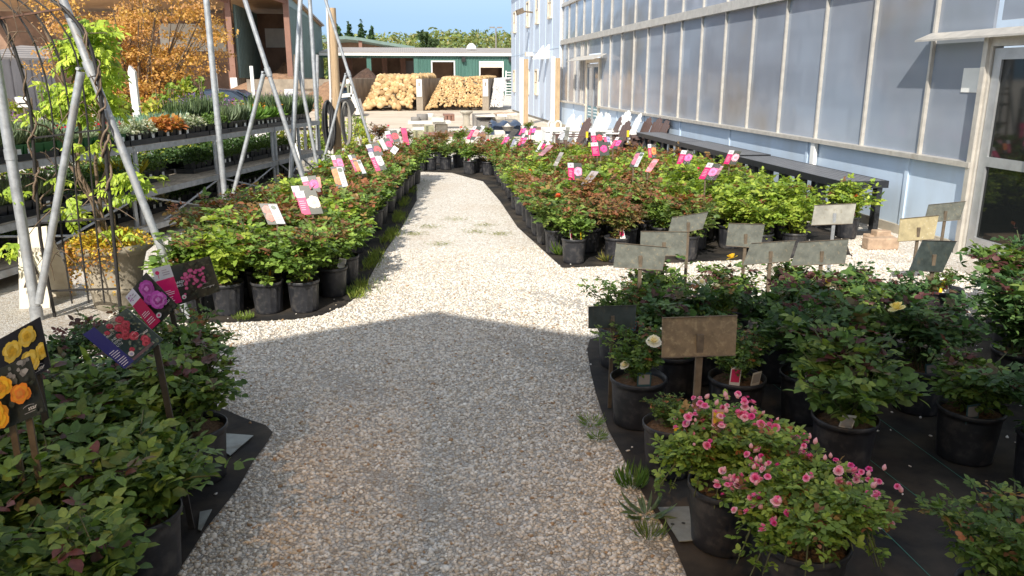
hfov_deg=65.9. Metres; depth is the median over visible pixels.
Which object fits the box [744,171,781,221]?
potted rose
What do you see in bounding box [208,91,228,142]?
shrub
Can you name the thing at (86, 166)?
nursery flat
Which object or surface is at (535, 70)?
window
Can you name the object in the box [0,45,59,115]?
grey shed
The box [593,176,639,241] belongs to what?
potted rose
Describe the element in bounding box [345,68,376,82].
mulch heap
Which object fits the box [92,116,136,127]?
nursery flat
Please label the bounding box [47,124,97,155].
nursery flat
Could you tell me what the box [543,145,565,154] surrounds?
potted rose
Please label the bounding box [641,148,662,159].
potted rose
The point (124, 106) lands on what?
shrub
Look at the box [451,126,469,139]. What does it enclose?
standard rose
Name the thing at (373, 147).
plant sign
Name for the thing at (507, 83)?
ladder
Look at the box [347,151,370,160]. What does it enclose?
potted rose
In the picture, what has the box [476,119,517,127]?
stone block
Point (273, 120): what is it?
nursery flat
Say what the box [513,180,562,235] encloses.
potted rose
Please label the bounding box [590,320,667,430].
potted rose
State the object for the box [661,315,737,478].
sign back
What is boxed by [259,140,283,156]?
nursery flat
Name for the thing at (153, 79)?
orange tree
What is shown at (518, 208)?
potted rose
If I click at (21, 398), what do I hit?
plant sign
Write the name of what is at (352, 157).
plant sign
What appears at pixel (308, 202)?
plant sign
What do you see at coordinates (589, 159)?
potted rose
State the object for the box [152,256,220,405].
plant sign
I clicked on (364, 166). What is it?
potted rose
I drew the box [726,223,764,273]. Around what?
sign back
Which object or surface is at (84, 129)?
nursery flat
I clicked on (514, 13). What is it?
window
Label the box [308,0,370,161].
pipe frame
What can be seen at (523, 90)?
timber post
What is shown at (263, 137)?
nursery flat
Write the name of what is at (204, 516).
metal plate
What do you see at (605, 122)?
garden chair
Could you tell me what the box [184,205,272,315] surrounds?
potted rose
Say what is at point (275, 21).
tall shed
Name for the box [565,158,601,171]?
potted rose
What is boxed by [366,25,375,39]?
conifer tree
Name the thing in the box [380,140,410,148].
potted rose
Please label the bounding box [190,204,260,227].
potted rose
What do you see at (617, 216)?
potted rose
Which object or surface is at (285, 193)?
potted rose
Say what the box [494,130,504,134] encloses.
flagstone
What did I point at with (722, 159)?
potted rose
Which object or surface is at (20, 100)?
price board
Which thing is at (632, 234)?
potted rose
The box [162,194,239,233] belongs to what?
potted rose
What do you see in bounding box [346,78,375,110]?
bin wall
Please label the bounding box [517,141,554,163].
potted rose
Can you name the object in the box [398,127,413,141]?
standard rose
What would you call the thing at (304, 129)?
lattice mast
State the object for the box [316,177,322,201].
plant sign
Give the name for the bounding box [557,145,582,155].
potted rose
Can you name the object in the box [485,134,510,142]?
flagstone
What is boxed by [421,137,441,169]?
potted rose
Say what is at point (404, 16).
sky
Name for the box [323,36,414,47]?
arched barn
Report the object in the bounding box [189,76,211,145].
shrub
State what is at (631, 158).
potted rose
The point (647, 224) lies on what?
potted rose
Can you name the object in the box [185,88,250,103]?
parked car
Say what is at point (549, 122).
stone ring
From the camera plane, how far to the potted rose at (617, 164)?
9.60 m
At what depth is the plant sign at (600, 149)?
10.02 m
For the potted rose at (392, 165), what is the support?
on the weed mat at (325, 306)
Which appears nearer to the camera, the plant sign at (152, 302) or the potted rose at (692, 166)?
the plant sign at (152, 302)
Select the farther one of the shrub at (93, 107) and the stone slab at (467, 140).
the stone slab at (467, 140)
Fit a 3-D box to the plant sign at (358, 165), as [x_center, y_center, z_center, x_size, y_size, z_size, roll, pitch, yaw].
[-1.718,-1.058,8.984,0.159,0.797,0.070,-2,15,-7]
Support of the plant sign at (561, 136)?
on the weed mat at (712, 251)
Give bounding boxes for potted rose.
[0,345,138,527]
[0,405,101,542]
[0,418,42,459]
[0,485,159,575]
[0,525,19,569]
[16,385,255,575]
[26,365,206,501]
[42,346,81,386]
[44,308,106,389]
[67,303,170,399]
[85,338,175,410]
[115,323,248,488]
[132,303,240,414]
[141,222,211,315]
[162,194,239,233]
[167,209,261,277]
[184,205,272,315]
[188,187,246,217]
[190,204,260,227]
[195,202,261,287]
[214,188,256,207]
[218,184,269,200]
[220,188,300,226]
[226,230,310,314]
[229,188,281,205]
[233,198,306,285]
[236,223,285,299]
[246,174,304,197]
[246,182,289,198]
[259,185,317,208]
[259,216,340,312]
[263,222,330,292]
[274,173,333,199]
[283,205,328,226]
[286,176,335,192]
[289,184,345,205]
[296,171,328,180]
[296,191,380,232]
[297,215,333,283]
[304,167,331,176]
[305,150,349,171]
[305,204,375,284]
[305,216,362,297]
[311,165,333,173]
[315,163,350,177]
[318,186,376,252]
[327,179,355,190]
[330,162,373,182]
[337,142,368,155]
[339,178,387,244]
[339,185,379,253]
[343,156,366,169]
[345,170,361,183]
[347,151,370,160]
[347,161,373,168]
[348,170,400,230]
[349,166,402,223]
[351,182,382,234]
[354,135,376,148]
[357,155,392,168]
[365,148,401,161]
[366,157,409,206]
[366,168,406,216]
[371,166,405,212]
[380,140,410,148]
[381,152,415,196]
[383,142,405,152]
[383,155,411,202]
[384,150,416,194]
[395,148,421,188]
[396,144,422,186]
[397,138,432,183]
[398,144,432,175]
[411,134,436,156]
[411,138,428,170]
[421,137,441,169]
[428,130,449,162]
[432,139,459,169]
[448,136,465,166]
[453,140,480,173]
[473,134,489,171]
[474,140,500,174]
[480,141,517,182]
[485,150,504,190]
[486,140,509,175]
[487,136,507,142]
[492,145,517,172]
[496,154,522,194]
[496,166,525,209]
[497,150,524,198]
[500,158,530,179]
[501,163,541,215]
[509,140,554,159]
[510,163,547,221]
[510,172,558,228]
[511,139,536,149]
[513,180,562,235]
[514,146,553,163]
[515,176,576,244]
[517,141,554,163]
[520,188,586,253]
[522,151,572,175]
[525,160,567,179]
[530,158,553,168]
[533,141,565,149]
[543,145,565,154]
[544,170,567,183]
[547,170,597,227]
[548,150,564,160]
[549,154,586,170]
[549,196,604,263]
[552,175,568,197]
[554,138,582,152]
[555,144,592,158]
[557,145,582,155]
[560,164,616,182]
[561,187,620,252]
[562,142,598,160]
[562,174,605,219]
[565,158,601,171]
[567,153,603,165]
[577,275,650,369]
[580,177,615,218]
[585,154,615,170]
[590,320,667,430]
[591,156,629,172]
[591,176,627,234]
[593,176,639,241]
[596,157,635,180]
[596,185,643,262]
[604,164,646,190]
[606,148,650,170]
[607,153,630,162]
[609,199,649,243]
[613,141,644,160]
[613,254,694,338]
[615,177,646,222]
[627,159,660,173]
[627,163,663,178]
[627,165,679,207]
[627,177,667,241]
[632,278,731,399]
[636,143,664,156]
[638,270,743,385]
[639,157,672,170]
[639,189,683,230]
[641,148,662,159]
[642,392,690,480]
[647,157,676,174]
[647,176,687,223]
[647,389,811,558]
[651,159,706,185]
[653,174,705,199]
[655,189,719,260]
[657,141,680,158]
[662,151,699,158]
[662,153,677,164]
[670,162,703,174]
[673,156,698,169]
[674,170,724,191]
[681,190,715,249]
[691,151,722,165]
[691,164,703,171]
[694,178,744,239]
[696,253,766,342]
[699,164,743,207]
[700,156,741,168]
[704,160,753,176]
[707,180,762,248]
[707,324,774,419]
[709,262,838,383]
[713,437,906,575]
[714,180,745,222]
[721,175,765,222]
[729,163,766,182]
[733,175,804,232]
[734,190,790,241]
[741,283,875,425]
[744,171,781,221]
[761,174,809,238]
[761,259,816,310]
[769,189,816,256]
[771,178,833,235]
[780,311,930,477]
[788,266,895,312]
[794,285,905,349]
[820,173,886,238]
[822,254,882,323]
[868,267,944,360]
[877,282,990,416]
[906,474,1023,575]
[917,333,1021,466]
[921,267,964,318]
[951,252,1023,379]
[955,221,1023,271]
[960,239,1023,341]
[961,361,1023,488]
[1010,282,1023,318]
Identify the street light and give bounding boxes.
[489,27,501,47]
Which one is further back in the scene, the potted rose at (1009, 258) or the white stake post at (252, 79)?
the white stake post at (252, 79)
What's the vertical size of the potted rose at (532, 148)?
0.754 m
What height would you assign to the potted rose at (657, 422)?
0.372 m
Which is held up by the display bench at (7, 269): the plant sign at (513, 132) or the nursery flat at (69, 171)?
the nursery flat at (69, 171)
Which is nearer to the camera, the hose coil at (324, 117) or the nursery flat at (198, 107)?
the nursery flat at (198, 107)
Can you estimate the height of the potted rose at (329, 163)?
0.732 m
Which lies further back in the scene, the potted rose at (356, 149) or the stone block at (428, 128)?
the stone block at (428, 128)
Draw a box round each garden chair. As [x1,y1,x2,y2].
[550,115,581,144]
[552,118,591,147]
[565,114,574,126]
[568,112,602,138]
[576,113,610,145]
[587,117,621,147]
[589,110,631,138]
[590,120,630,153]
[605,113,641,148]
[612,117,651,150]
[624,117,662,149]
[628,119,669,150]
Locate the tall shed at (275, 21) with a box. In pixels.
[0,0,324,92]
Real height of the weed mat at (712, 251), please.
0.001 m
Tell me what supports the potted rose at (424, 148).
on the weed mat at (325, 306)
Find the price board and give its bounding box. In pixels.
[15,97,33,175]
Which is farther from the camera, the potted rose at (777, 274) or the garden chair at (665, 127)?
the garden chair at (665, 127)
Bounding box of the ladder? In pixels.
[505,71,510,95]
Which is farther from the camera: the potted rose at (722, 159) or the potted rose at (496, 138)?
the potted rose at (496, 138)
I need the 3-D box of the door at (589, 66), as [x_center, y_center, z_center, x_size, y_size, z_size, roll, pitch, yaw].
[2.309,-5.577,23.382,0.050,2.040,0.720,-2,15,-7]
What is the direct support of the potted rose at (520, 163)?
on the weed mat at (712, 251)
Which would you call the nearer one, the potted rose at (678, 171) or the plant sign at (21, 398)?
the plant sign at (21, 398)
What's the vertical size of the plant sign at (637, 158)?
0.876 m
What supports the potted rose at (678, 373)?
on the weed mat at (919, 539)
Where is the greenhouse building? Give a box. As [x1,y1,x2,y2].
[511,0,1023,254]
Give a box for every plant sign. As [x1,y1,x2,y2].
[0,317,63,514]
[0,356,49,547]
[83,309,194,528]
[126,272,181,350]
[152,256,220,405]
[259,203,285,293]
[291,185,309,219]
[295,190,322,220]
[301,175,320,191]
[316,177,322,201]
[330,166,347,187]
[331,155,344,170]
[348,154,359,176]
[352,159,366,178]
[366,143,382,171]
[368,151,386,204]
[379,138,392,151]
[385,130,399,145]
[390,146,398,158]
[401,128,408,144]
[467,126,480,144]
[501,134,510,145]
[508,129,518,144]
[509,138,518,155]
[517,134,528,146]
[519,126,526,134]
[528,126,536,141]
[536,141,547,151]
[538,145,552,155]
[553,152,563,170]
[557,130,565,145]
[564,127,569,147]
[567,163,581,192]
[582,171,597,196]
[590,132,602,162]
[590,142,608,166]
[603,134,610,157]
[610,137,622,159]
[629,151,643,184]
[645,159,658,182]
[647,144,655,161]
[676,150,693,175]
[698,163,720,197]
[712,166,722,184]
[723,150,741,174]
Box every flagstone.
[475,114,494,116]
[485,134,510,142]
[491,116,504,119]
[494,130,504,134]
[505,115,518,119]
[524,130,541,140]
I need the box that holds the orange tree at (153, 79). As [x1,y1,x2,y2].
[22,0,238,153]
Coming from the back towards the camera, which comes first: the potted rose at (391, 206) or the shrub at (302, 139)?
the shrub at (302, 139)
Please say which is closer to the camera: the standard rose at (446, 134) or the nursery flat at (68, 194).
the nursery flat at (68, 194)
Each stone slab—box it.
[447,139,485,143]
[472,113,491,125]
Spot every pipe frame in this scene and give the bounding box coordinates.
[0,0,189,320]
[203,0,303,199]
[288,0,318,177]
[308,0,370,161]
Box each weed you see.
[231,310,253,320]
[346,284,356,294]
[549,240,562,254]
[575,412,606,427]
[586,428,608,440]
[596,251,611,261]
[612,459,651,488]
[616,491,676,519]
[627,515,673,540]
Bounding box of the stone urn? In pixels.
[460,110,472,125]
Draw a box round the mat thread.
[770,384,1012,575]
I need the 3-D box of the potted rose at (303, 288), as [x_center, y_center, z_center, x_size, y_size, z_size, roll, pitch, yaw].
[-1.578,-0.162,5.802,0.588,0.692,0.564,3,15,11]
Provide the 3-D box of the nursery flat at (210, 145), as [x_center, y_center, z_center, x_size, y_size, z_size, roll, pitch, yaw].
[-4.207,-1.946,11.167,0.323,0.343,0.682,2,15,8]
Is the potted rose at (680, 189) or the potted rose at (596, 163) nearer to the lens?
the potted rose at (680, 189)
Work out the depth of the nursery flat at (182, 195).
9.70 m
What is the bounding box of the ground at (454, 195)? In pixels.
[0,95,994,575]
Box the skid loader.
[328,84,363,116]
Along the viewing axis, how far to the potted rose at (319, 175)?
9.59 m
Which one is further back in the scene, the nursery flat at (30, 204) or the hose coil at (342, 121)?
the hose coil at (342, 121)
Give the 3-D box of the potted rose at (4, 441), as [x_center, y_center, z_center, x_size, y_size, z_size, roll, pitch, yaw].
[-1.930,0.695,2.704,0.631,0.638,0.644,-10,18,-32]
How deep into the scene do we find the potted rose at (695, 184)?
8.69 m
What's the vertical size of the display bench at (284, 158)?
0.998 m
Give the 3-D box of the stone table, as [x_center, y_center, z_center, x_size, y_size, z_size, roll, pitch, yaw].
[-2.552,-5.116,24.332,1.313,0.096,0.915,-2,15,-7]
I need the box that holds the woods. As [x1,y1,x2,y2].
[322,27,510,78]
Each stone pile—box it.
[362,73,436,110]
[424,75,496,109]
[489,77,510,108]
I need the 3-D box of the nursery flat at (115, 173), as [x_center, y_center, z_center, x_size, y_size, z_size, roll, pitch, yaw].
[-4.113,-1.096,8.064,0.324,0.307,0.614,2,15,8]
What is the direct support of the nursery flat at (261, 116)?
on the display bench at (178, 181)
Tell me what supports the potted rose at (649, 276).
on the weed mat at (919, 539)
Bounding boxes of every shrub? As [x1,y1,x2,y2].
[8,96,43,176]
[37,88,72,173]
[66,113,93,169]
[89,103,119,163]
[110,93,133,157]
[138,97,167,159]
[151,82,180,113]
[162,93,197,158]
[172,79,194,145]
[181,74,200,144]
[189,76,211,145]
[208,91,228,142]
[230,97,242,138]
[276,130,286,142]
[300,130,314,149]
[308,137,327,156]
[312,116,328,140]
[319,96,322,136]
[341,118,364,143]
[342,135,359,149]
[352,115,368,143]
[361,131,374,144]
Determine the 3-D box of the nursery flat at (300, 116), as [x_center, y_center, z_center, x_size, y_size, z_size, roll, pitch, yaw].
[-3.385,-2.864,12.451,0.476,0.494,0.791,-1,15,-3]
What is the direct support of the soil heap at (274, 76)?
on the concrete yard at (393, 118)
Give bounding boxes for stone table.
[408,120,450,123]
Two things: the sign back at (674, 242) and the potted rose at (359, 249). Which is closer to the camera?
the sign back at (674, 242)
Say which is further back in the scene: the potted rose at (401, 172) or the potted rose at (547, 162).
the potted rose at (547, 162)
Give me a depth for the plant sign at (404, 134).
12.69 m
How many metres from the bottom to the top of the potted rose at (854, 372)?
0.659 m
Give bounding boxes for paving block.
[862,236,898,249]
[863,233,892,236]
[871,229,890,235]
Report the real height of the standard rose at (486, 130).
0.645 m
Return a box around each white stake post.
[128,65,144,152]
[249,66,258,136]
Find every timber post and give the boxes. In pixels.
[519,58,527,124]
[550,57,559,126]
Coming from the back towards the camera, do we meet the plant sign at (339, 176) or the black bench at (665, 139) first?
the black bench at (665, 139)
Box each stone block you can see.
[413,130,423,137]
[424,125,433,131]
[431,117,443,121]
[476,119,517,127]
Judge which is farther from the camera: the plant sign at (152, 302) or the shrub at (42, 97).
the shrub at (42, 97)
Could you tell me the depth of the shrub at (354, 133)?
19.32 m
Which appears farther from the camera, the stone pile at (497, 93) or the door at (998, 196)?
the stone pile at (497, 93)
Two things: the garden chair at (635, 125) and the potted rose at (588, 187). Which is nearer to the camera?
the potted rose at (588, 187)
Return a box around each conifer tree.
[325,24,341,78]
[344,21,353,36]
[356,19,366,37]
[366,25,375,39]
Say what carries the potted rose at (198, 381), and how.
on the weed mat at (225, 487)
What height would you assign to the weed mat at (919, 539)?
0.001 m
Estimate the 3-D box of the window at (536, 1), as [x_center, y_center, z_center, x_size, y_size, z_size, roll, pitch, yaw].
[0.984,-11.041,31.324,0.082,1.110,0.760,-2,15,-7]
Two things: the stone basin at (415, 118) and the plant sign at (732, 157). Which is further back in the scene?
the stone basin at (415, 118)
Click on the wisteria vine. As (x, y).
(97, 32)
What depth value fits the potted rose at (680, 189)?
8.31 m
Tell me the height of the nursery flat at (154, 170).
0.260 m
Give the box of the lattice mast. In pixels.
[293,24,318,165]
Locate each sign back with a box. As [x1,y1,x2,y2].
[588,305,636,407]
[613,243,666,329]
[640,231,686,264]
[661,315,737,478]
[669,212,707,283]
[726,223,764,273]
[743,240,795,291]
[791,238,849,279]
[811,203,855,277]
[897,215,938,281]
[909,240,956,308]
[925,201,965,276]
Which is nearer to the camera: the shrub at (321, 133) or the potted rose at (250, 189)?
the potted rose at (250, 189)
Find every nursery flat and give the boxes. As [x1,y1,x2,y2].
[0,130,17,163]
[0,169,40,193]
[0,174,21,223]
[0,225,37,255]
[1,166,66,216]
[11,112,60,161]
[36,216,82,240]
[40,164,81,187]
[44,119,98,131]
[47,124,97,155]
[62,169,102,207]
[71,206,116,232]
[72,159,110,185]
[83,120,129,148]
[88,154,149,175]
[89,165,130,197]
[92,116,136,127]
[102,154,141,165]
[105,201,139,223]
[113,111,161,129]
[117,116,159,145]
[137,110,186,122]
[137,149,172,174]
[140,158,168,182]
[145,113,188,141]
[146,193,171,213]
[157,146,191,172]
[163,92,211,124]
[165,186,195,206]
[174,147,214,173]
[177,113,208,137]
[177,142,211,161]
[187,94,229,122]
[188,181,216,200]
[200,111,230,134]
[201,140,231,154]
[207,146,233,166]
[212,176,233,191]
[219,97,250,131]
[223,137,243,150]
[226,144,251,164]
[232,171,253,188]
[238,135,261,147]
[243,90,275,106]
[245,102,274,128]
[247,141,268,160]
[248,168,270,184]
[256,133,278,146]
[258,102,287,126]
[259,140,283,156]
[262,164,284,179]
[264,91,299,123]
[277,136,296,153]
[280,161,298,175]
[283,91,314,122]
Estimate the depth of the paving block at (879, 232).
8.34 m
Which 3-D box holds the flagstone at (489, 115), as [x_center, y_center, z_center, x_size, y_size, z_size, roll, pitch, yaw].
[-0.900,-5.813,26.620,0.630,0.068,0.647,-2,15,-7]
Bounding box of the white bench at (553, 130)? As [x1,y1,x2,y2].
[542,127,580,145]
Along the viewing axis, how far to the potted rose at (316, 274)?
6.53 m
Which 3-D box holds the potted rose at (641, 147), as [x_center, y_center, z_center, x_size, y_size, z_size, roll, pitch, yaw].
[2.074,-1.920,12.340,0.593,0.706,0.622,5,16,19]
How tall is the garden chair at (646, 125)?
0.849 m
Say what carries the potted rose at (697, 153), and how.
on the weed mat at (712, 251)
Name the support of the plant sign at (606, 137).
on the weed mat at (712, 251)
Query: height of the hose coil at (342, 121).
0.859 m
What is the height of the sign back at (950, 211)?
0.779 m
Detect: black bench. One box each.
[636,132,701,158]
[677,141,770,175]
[737,156,888,234]
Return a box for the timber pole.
[326,0,341,157]
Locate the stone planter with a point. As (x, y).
(130, 271)
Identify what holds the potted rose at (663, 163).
on the weed mat at (712, 251)
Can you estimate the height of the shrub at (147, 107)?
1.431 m
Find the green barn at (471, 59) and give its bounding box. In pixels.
[319,43,510,94]
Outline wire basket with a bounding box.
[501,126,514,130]
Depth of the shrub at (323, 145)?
16.87 m
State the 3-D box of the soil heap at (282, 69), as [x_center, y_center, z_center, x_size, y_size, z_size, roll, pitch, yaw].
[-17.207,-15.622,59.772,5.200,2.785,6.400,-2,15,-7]
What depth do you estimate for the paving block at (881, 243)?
8.00 m
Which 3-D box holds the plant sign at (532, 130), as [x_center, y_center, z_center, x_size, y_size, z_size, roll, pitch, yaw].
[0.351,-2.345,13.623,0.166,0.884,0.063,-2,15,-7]
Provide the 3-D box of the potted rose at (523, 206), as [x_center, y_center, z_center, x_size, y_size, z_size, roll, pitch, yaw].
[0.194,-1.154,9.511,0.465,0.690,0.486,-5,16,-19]
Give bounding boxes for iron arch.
[0,0,121,316]
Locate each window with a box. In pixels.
[512,70,515,91]
[513,11,515,33]
[525,0,529,27]
[534,0,538,24]
[534,69,537,94]
[547,0,551,18]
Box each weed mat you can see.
[40,408,272,564]
[167,184,416,321]
[425,162,849,266]
[587,315,1023,575]
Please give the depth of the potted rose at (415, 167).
12.05 m
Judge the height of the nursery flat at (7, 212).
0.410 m
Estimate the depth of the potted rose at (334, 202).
6.96 m
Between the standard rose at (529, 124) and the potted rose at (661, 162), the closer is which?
the potted rose at (661, 162)
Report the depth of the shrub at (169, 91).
11.89 m
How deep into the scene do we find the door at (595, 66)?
22.72 m
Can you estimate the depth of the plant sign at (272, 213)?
6.21 m
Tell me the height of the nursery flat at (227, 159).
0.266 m
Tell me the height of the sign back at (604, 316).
0.565 m
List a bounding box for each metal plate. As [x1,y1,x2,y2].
[198,509,211,530]
[226,433,252,455]
[658,506,691,541]
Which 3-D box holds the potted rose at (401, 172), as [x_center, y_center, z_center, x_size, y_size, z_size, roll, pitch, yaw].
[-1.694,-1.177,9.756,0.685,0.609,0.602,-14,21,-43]
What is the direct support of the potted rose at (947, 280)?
on the weed mat at (919, 539)
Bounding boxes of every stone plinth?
[412,124,424,130]
[435,124,447,131]
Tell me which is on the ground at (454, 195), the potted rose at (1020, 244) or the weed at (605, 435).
the weed at (605, 435)
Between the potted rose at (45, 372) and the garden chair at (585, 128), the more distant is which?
the garden chair at (585, 128)
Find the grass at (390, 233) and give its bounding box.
[347,179,510,299]
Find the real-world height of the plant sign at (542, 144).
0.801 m
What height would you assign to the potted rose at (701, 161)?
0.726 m
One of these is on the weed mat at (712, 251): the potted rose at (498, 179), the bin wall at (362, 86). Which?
the potted rose at (498, 179)
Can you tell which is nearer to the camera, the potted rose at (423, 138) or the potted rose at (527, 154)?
the potted rose at (527, 154)
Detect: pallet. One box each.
[424,131,486,138]
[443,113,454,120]
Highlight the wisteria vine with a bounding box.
[0,0,170,280]
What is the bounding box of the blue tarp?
[489,120,521,135]
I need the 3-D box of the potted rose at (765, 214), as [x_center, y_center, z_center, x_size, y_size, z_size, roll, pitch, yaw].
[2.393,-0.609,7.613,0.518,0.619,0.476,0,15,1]
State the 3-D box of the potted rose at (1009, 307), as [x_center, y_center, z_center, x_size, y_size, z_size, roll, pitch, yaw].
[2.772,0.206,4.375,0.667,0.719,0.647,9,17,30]
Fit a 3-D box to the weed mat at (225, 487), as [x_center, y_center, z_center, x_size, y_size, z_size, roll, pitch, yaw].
[-2.028,0.966,2.935,1.772,0.001,3.042,-1,15,-2]
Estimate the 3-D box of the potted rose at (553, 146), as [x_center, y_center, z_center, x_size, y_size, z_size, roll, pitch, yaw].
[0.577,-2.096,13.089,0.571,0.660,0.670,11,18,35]
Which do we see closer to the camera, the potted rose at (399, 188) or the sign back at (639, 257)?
the sign back at (639, 257)
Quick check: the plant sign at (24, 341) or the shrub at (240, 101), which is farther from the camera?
the shrub at (240, 101)
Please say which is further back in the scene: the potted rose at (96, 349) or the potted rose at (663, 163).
the potted rose at (663, 163)
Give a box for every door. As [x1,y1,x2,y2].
[586,64,592,131]
[591,63,597,127]
[965,47,1023,254]
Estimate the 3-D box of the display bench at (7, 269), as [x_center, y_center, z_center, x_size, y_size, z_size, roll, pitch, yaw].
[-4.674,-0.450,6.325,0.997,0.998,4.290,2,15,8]
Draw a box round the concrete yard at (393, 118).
[300,107,549,128]
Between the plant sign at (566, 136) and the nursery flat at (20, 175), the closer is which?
the nursery flat at (20, 175)
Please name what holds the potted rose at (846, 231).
on the weed mat at (712, 251)
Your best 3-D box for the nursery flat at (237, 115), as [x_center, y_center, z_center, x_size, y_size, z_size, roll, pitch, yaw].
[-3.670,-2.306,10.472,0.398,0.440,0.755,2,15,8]
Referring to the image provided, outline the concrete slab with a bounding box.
[0,161,314,294]
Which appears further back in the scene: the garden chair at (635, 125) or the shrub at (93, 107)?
the garden chair at (635, 125)
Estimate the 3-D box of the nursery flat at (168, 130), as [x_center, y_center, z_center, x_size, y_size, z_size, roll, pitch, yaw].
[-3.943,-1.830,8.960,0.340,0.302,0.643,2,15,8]
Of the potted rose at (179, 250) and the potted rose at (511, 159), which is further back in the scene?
the potted rose at (511, 159)
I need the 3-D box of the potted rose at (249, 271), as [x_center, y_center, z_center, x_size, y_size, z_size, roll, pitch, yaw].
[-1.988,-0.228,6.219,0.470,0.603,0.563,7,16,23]
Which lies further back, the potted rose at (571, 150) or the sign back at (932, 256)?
the potted rose at (571, 150)
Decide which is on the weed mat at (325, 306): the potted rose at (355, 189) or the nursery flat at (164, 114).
the potted rose at (355, 189)
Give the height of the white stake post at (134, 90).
1.865 m
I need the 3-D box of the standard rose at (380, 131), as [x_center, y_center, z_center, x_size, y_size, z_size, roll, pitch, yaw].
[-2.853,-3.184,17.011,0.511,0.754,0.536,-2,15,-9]
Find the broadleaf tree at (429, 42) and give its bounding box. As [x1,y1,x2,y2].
[415,29,439,47]
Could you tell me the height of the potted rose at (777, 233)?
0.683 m
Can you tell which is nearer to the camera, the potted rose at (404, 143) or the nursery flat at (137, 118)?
the nursery flat at (137, 118)
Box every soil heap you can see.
[231,73,292,90]
[272,62,287,75]
[308,81,381,110]
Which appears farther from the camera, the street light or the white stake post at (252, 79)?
the street light
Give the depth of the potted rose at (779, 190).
7.87 m
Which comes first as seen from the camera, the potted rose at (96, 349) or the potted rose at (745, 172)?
the potted rose at (96, 349)
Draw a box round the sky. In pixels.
[303,0,510,46]
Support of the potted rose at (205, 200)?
on the weed mat at (325, 306)
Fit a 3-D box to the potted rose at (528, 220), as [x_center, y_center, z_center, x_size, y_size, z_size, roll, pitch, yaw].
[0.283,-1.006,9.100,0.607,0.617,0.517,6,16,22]
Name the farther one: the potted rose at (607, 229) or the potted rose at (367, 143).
the potted rose at (367, 143)
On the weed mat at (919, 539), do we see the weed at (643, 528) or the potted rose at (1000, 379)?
the potted rose at (1000, 379)
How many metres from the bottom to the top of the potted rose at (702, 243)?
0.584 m
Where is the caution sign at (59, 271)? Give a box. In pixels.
[18,226,76,308]
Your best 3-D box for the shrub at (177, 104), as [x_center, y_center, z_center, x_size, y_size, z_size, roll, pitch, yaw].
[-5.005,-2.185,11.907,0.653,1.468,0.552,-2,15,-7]
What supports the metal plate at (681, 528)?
on the weed mat at (919, 539)
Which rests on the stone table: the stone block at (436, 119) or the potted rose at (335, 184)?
the stone block at (436, 119)
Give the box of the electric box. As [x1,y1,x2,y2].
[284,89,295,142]
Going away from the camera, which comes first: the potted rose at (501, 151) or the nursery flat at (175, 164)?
the nursery flat at (175, 164)
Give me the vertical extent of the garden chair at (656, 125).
0.864 m
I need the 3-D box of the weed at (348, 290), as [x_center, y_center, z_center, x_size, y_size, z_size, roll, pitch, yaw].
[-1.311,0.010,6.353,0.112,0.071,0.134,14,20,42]
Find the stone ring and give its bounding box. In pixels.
[547,120,554,126]
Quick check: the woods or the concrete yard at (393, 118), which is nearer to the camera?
the concrete yard at (393, 118)
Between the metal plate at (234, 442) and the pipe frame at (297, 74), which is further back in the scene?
the pipe frame at (297, 74)
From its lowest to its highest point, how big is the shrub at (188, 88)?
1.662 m
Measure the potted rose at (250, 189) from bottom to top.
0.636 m
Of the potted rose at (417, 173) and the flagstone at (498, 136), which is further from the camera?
the flagstone at (498, 136)
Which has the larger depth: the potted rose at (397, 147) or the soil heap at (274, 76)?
the soil heap at (274, 76)
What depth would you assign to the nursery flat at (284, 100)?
11.76 m
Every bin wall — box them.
[246,79,328,96]
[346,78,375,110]
[384,79,481,106]
[416,78,442,110]
[482,78,498,110]
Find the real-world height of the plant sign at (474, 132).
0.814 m
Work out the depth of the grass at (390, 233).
8.30 m
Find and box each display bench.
[0,147,148,278]
[86,127,277,235]
[226,121,323,184]
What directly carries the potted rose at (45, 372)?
on the weed mat at (225, 487)
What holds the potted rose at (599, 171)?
on the weed mat at (712, 251)
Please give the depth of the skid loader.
34.33 m
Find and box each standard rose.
[368,122,390,142]
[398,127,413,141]
[432,129,452,151]
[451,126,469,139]
[482,126,492,144]
[524,120,533,143]
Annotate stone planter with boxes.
[62,226,153,310]
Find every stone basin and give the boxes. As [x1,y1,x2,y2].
[411,117,419,120]
[417,114,427,119]
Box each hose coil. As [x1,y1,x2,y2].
[321,100,335,150]
[340,101,351,145]
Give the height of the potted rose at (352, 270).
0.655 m
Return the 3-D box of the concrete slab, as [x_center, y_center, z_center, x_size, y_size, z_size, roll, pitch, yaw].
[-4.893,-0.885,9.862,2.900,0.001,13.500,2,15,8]
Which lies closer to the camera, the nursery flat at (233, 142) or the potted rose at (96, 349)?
the potted rose at (96, 349)
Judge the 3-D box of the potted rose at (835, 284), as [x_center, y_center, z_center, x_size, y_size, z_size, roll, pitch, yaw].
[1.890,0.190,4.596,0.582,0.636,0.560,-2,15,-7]
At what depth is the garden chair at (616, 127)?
17.48 m

